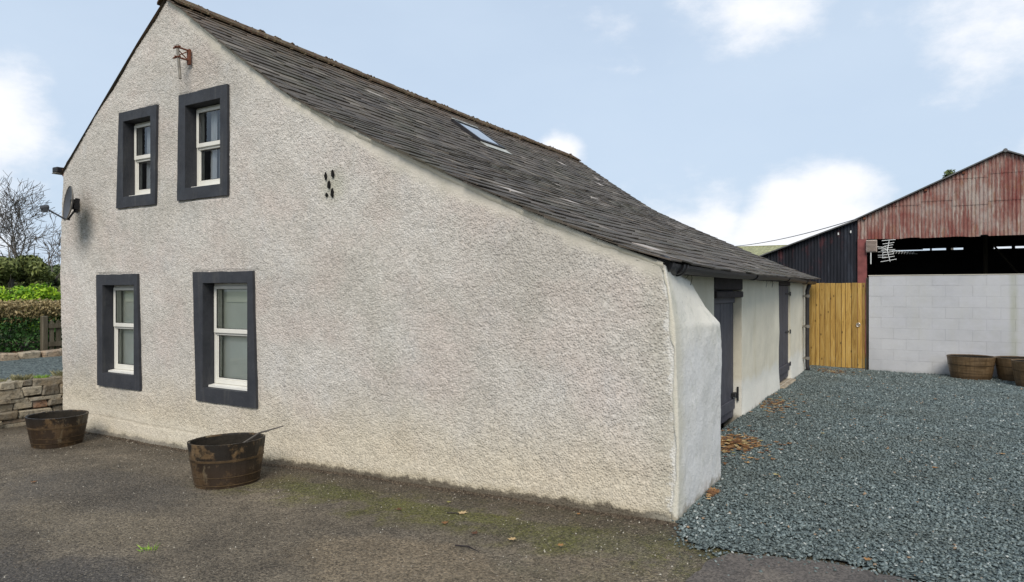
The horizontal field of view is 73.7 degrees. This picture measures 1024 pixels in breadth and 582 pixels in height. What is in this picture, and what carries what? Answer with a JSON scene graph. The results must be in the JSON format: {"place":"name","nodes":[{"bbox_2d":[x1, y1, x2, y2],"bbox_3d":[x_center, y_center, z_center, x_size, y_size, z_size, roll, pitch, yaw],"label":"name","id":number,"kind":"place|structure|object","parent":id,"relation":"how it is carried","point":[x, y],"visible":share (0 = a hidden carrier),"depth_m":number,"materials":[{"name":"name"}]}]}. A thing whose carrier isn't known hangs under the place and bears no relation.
{"place":"outdoors","nodes":[
{"label":"outdoors","id":0,"kind":"place"},
{"bbox_2d":[0,356,62,379],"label":"gravel drive","id":1,"kind":"structure","parent":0,"point":[40,366],"depth_m":10.61,"materials":[{"name":"gravel"}]},
{"bbox_2d":[0,325,723,428],"bbox_3d":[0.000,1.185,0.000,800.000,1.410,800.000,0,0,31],"label":"ground","id":2,"kind":"structure","parent":0,"point":[722,425],"depth_m":15.97,"materials":[{"name":"green plant"}]},
{"bbox_2d":[0,285,18,331],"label":"lime shrub","id":3,"kind":"object","parent":2,"relation":"on","point":[3,296],"visible":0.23,"depth_m":15.83,"materials":[{"name":"green plant"}]},
{"bbox_2d":[0,353,19,360],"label":"edging stone","id":4,"kind":"object","parent":2,"relation":"on","point":[8,356],"visible":0.58,"depth_m":11.32,"materials":[{"name":"beige stone"}]},
{"bbox_2d":[4,252,24,288],"bbox_3d":[-19.299,-0.461,25.131,3.638,3.442,3.714,0,0,-31],"label":"evergreen tree","id":5,"kind":"object","parent":2,"relation":"on","point":[20,283],"visible":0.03,"depth_m":25.61,"materials":[{"name":"green plant"}]},
{"bbox_2d":[0,341,55,352],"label":"planted bank","id":6,"kind":"structure","parent":2,"relation":"on","point":[22,350],"depth_m":12.43,"materials":[{"name":"green plant"}]},
{"bbox_2d":[0,298,61,352],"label":"hedge","id":7,"kind":"object","parent":6,"relation":"on","point":[33,309],"visible":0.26,"depth_m":12.30,"materials":[{"name":"green plant"}]},
{"bbox_2d":[0,241,56,292],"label":"evergreen tree","id":8,"kind":"object","parent":2,"relation":"on","point":[20,268],"visible":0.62,"depth_m":22.89,"materials":[{"name":"green plant"}]},
{"bbox_2d":[17,350,40,358],"bbox_3d":[-8.315,1.121,11.707,0.223,0.184,0.352,0,0,31],"label":"edging stone","id":9,"kind":"object","parent":2,"relation":"on","point":[30,354],"visible":0.52,"depth_m":11.66,"materials":[{"name":"beige stone"}]},
{"bbox_2d":[0,172,57,257],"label":"bare tree","id":10,"kind":"object","parent":2,"relation":"on","point":[7,218],"visible":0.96,"depth_m":49.12,"materials":[{"name":"brown plant"}]},
{"bbox_2d":[2,286,60,332],"bbox_3d":[-11.836,0.482,18.059,3.108,1.266,2.964,0,0,31],"label":"bramble","id":11,"kind":"object","parent":2,"relation":"on","point":[58,289],"depth_m":17.69,"materials":[{"name":"green plant"}]},
{"bbox_2d":[0,376,62,428],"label":"stone wall","id":12,"kind":"structure","parent":2,"relation":"on","point":[20,400],"depth_m":9.17,"materials":[{"name":"stone"}]},
{"bbox_2d":[9,373,34,380],"bbox_3d":[-6.644,1.173,9.255,0.305,0.115,0.309,0,0,31],"label":"grass tuft","id":13,"kind":"object","parent":12,"relation":"on","point":[19,378],"visible":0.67,"depth_m":9.21,"materials":[{"name":"beige plant"}]},
{"bbox_2d":[32,374,49,377],"bbox_3d":[-6.507,1.188,9.449,0.207,0.084,0.198,0,0,10],"label":"grass tuft","id":14,"kind":"object","parent":12,"relation":"on","point":[38,376],"visible":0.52,"depth_m":9.42,"materials":[{"name":"green plant"}]},
{"bbox_2d":[49,369,62,375],"bbox_3d":[-6.359,1.167,9.738,0.410,0.125,0.415,0,0,31],"label":"grass tuft","id":15,"kind":"object","parent":12,"relation":"on","point":[59,372],"visible":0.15,"depth_m":9.66,"materials":[{"name":"plant"}]},
{"bbox_2d":[7,282,60,331],"bbox_3d":[-11.196,0.466,16.295,1.435,1.384,1.344,0,0,-1],"label":"lime shrub","id":16,"kind":"object","parent":2,"relation":"on","point":[43,291],"visible":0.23,"depth_m":15.90,"materials":[{"name":"green plant"}]},
{"bbox_2d":[13,245,58,284],"bbox_3d":[-18.960,-0.291,27.087,2.760,3.106,2.528,0,0,-37],"label":"evergreen tree","id":17,"kind":"object","parent":2,"relation":"on","point":[34,255],"visible":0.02,"depth_m":27.02,"materials":[{"name":"green plant"}]},
{"bbox_2d":[18,212,60,265],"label":"bare tree","id":18,"kind":"object","parent":2,"relation":"on","point":[51,250],"visible":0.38,"depth_m":42.08,"materials":[{"name":"grey plant"}]},
{"bbox_2d":[20,262,60,288],"bbox_3d":[-16.209,0.062,24.069,2.175,2.405,2.549,0,0,31],"label":"evergreen tree","id":19,"kind":"object","parent":2,"relation":"on","point":[56,282],"visible":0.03,"depth_m":23.88,"materials":[{"name":"green plant"}]},
{"bbox_2d":[40,316,61,350],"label":"picket gate","id":20,"kind":"structure","parent":2,"relation":"on","point":[44,327],"depth_m":12.35,"materials":[{"name":"brown wood"}]},
{"bbox_2d":[41,349,61,356],"bbox_3d":[-8.092,1.120,12.006,0.227,0.175,0.348,0,0,31],"label":"edging stone","id":21,"kind":"object","parent":2,"relation":"on","point":[51,353],"visible":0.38,"depth_m":11.93,"materials":[{"name":"beige stone"}]},
{"bbox_2d":[48,249,60,271],"bbox_3d":[-16.416,-0.164,26.138,3.408,2.852,2.983,0,0,-2],"label":"evergreen tree","id":22,"kind":"object","parent":2,"relation":"on","point":[55,268],"depth_m":25.63,"materials":[{"name":"green plant"}]},
{"bbox_2d":[60,0,820,522],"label":"cottage","id":23,"kind":"structure","parent":2,"relation":"on","point":[326,262],"depth_m":6.78,"materials":[{"name":"paint"}]},
{"bbox_2d":[52,167,63,175],"bbox_3d":[-6.040,-1.595,9.173,0.220,0.130,0.165,0,0,31],"label":"security light","id":24,"kind":"object","parent":23,"relation":"on","point":[57,170],"visible":0.57,"depth_m":9.13,"materials":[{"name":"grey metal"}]},
{"bbox_2d":[40,186,79,220],"bbox_3d":[-5.631,-1.095,8.615,0.375,0.443,0.608,0,0,-12],"label":"satellite dish","id":25,"kind":"object","parent":23,"relation":"attached to","point":[70,202],"visible":1,"depth_m":8.54,"materials":[{"name":"grey metal"}]},
{"bbox_2d":[96,274,141,390],"bbox_3d":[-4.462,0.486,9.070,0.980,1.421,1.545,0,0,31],"label":"window","id":26,"kind":"structure","parent":23,"relation":"in","point":[118,316],"depth_m":8.61,"materials":[{"name":"black paint"}]},
{"bbox_2d":[116,104,158,208],"bbox_3d":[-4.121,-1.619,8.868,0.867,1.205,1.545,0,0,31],"label":"window","id":27,"kind":"structure","parent":23,"relation":"in","point":[138,129],"depth_m":8.37,"materials":[{"name":"grey paint"}]},
{"bbox_2d":[173,44,190,78],"bbox_3d":[-3.671,-2.535,7.599,0.120,0.394,0.181,0,0,31],"label":"pole bracket","id":28,"kind":"object","parent":23,"relation":"attached to","point":[177,47],"visible":1,"depth_m":7.55,"materials":[{"name":"metal"}]},
{"bbox_2d":[177,84,229,200],"bbox_3d":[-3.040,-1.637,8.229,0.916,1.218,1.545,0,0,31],"label":"window","id":29,"kind":"structure","parent":23,"relation":"in","point":[203,157],"depth_m":7.74,"materials":[{"name":"grey paint"}]},
{"bbox_2d":[193,271,258,407],"bbox_3d":[-3.058,0.506,7.490,1.064,1.441,0.256,0,0,31],"label":"window","id":30,"kind":"structure","parent":23,"relation":"in","point":[224,303],"depth_m":7.59,"materials":[{"name":"grey stone"}]},
{"bbox_2d":[714,277,742,423],"bbox_3d":[2.551,0.717,8.211,0.165,1.804,1.410,0,0,31],"label":"door","id":31,"kind":"structure","parent":23,"relation":"in","point":[724,295],"depth_m":8.44,"materials":[{"name":"grey paint"}]},
{"bbox_2d":[779,282,795,388],"bbox_3d":[4.629,0.737,11.658,0.250,1.865,1.220,0,0,31],"label":"door","id":32,"kind":"structure","parent":23,"relation":"in","point":[784,366],"depth_m":11.72,"materials":[{"name":"grey paint"}]},
{"bbox_2d":[737,245,785,255],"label":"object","id":33,"kind":"structure","parent":2,"relation":"on","point":[758,250],"depth_m":35.72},
{"bbox_2d":[759,148,1023,358],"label":"barn","id":34,"kind":"structure","parent":2,"relation":"on","point":[975,211],"depth_m":16.90,"materials":[{"name":"red metal"}]},
{"bbox_2d":[740,219,854,245],"bbox_3d":[8.422,-1.941,25.200,0.022,0.640,16.485,0,0,-1],"label":"overhead cable","id":35,"kind":"object","parent":34,"relation":"attached to","point":[800,234],"visible":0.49,"depth_m":20.01,"materials":[{"name":"black"}]},
{"bbox_2d":[866,240,876,263],"bbox_3d":[8.810,-0.955,16.728,0.240,0.590,0.095,0,0,31],"label":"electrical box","id":36,"kind":"object","parent":34,"relation":"attached to","point":[871,245],"visible":1,"depth_m":16.71,"materials":[{"name":"metal"}]},
{"bbox_2d":[877,239,916,261],"bbox_3d":[9.583,-0.972,16.722,1.338,0.545,0.389,0,0,-19],"label":"tv aerial","id":37,"kind":"object","parent":34,"relation":"attached to","point":[890,249],"visible":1,"depth_m":16.51,"materials":[{"name":"metal"}]},
{"bbox_2d":[942,169,955,249],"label":"conifer","id":38,"kind":"object","parent":2,"relation":"on","point":[948,172],"visible":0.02,"depth_m":44.96,"materials":[{"name":"green plant"}]},
{"bbox_2d":[0,425,925,581],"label":"tarmac yard","id":39,"kind":"structure","parent":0,"point":[401,547],"depth_m":4.82,"materials":[{"name":"grey asphalt"}]},
{"bbox_2d":[25,410,88,448],"bbox_3d":[-5.364,1.629,8.056,0.630,0.351,0.634,0,0,-38],"label":"half barrel planter","id":40,"kind":"object","parent":39,"relation":"on","point":[55,429],"visible":1,"depth_m":7.85,"materials":[{"name":"wood"}]},
{"bbox_2d":[136,541,159,551],"bbox_3d":[-2.425,1.710,4.556,0.151,0.051,0.126,0,0,-27],"label":"weed","id":41,"kind":"object","parent":39,"relation":"on","point":[147,547],"visible":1,"depth_m":4.54,"materials":[{"name":"green plant"}]},
{"bbox_2d":[187,432,265,489],"bbox_3d":[-2.626,1.579,6.300,0.670,0.432,0.674,-2,-2,13],"label":"half barrel planter","id":42,"kind":"object","parent":39,"relation":"on","point":[224,461],"visible":0.98,"depth_m":6.06,"materials":[{"name":"weathered wood"},{"name":"metal hoops"},{"name":"dark soil"}]},
{"bbox_2d":[242,426,282,442],"bbox_3d":[-2.300,1.329,6.267,0.386,0.177,0.046,0,0,-2],"label":"stick","id":43,"kind":"object","parent":42,"relation":"in","point":[253,436],"visible":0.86,"depth_m":6.27,"materials":[{"name":"wood"}]},
{"bbox_2d":[0,431,716,581],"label":"loose grit","id":44,"kind":"object","parent":39,"relation":"on","point":[575,509],"visible":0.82,"depth_m":5.61,"materials":[{"name":"gravel"}]},
{"bbox_2d":[455,544,478,551],"bbox_3d":[-0.280,1.663,4.421,0.214,0.012,0.040,0,0,38],"label":"twig","id":45,"kind":"object","parent":39,"relation":"on","point":[466,546],"visible":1,"depth_m":4.45,"materials":[{"name":"grey wood"}]},
{"bbox_2d":[685,553,916,581],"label":"tarmac patch","id":46,"kind":"object","parent":39,"relation":"on","point":[735,567],"visible":0.98,"depth_m":3.97,"materials":[{"name":"grey asphalt"}]},
{"bbox_2d":[0,0,1023,265],"label":"sky","id":47,"kind":"structure","parent":0,"point":[736,122],"materials":[{"name":"blue"}]},
{"bbox_2d":[668,357,1023,581],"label":"gravel yard","id":48,"kind":"structure","parent":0,"point":[705,544],"depth_m":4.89,"materials":[{"name":"grey gravel"}]},
{"bbox_2d":[705,487,720,498],"bbox_3d":[1.577,1.602,5.405,0.123,0.016,0.347,0,0,31],"label":"leaf pile","id":49,"kind":"object","parent":48,"relation":"on","point":[711,491],"visible":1,"depth_m":5.44,"materials":[{"name":"brown plant"}]},
{"bbox_2d":[721,425,792,463],"bbox_3d":[2.459,1.589,7.136,0.826,0.049,1.932,0,0,31],"label":"leaf pile","id":50,"kind":"object","parent":48,"relation":"on","point":[735,441],"visible":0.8,"depth_m":7.12,"materials":[{"name":"brown plant"}]},
{"bbox_2d":[749,394,804,417],"bbox_3d":[3.860,1.582,9.634,0.672,0.039,2.278,0,0,31],"label":"leaf pile","id":51,"kind":"object","parent":48,"relation":"on","point":[778,402],"visible":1,"depth_m":9.51,"materials":[{"name":"brown plant"}]},
{"bbox_2d":[811,366,860,374],"bbox_3d":[6.484,1.587,13.436,0.904,0.051,1.393,0,0,8],"label":"leaf pile","id":52,"kind":"object","parent":48,"relation":"on","point":[831,371],"visible":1,"depth_m":13.44,"materials":[{"name":"brown plant"}]},
{"bbox_2d":[868,274,1023,376],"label":"block wall","id":53,"kind":"structure","parent":48,"relation":"on","point":[926,324],"depth_m":13.30,"materials":[{"name":"white concrete"}]},
{"bbox_2d":[809,278,868,369],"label":"timber gate","id":54,"kind":"structure","parent":53,"relation":"attached to","point":[855,355],"depth_m":14.33,"materials":[{"name":"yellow wood"}]},
{"bbox_2d":[946,354,995,379],"bbox_3d":[8.516,1.419,12.669,0.774,0.431,0.770,0,0,-5],"label":"half barrel planter","id":55,"kind":"object","parent":48,"relation":"on","point":[971,366],"visible":0.98,"depth_m":12.40,"materials":[{"name":"wood"}]},
{"bbox_2d":[994,356,1023,380],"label":"half barrel planter","id":56,"kind":"object","parent":48,"relation":"on","point":[1003,365],"visible":0.67,"depth_m":12.26,"materials":[{"name":"wood"}]},
{"bbox_2d":[1011,359,1023,386],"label":"half barrel planter","id":57,"kind":"object","parent":48,"relation":"on","point":[1018,368],"visible":0.98,"depth_m":11.55,"materials":[{"name":"wood"}]}
]}

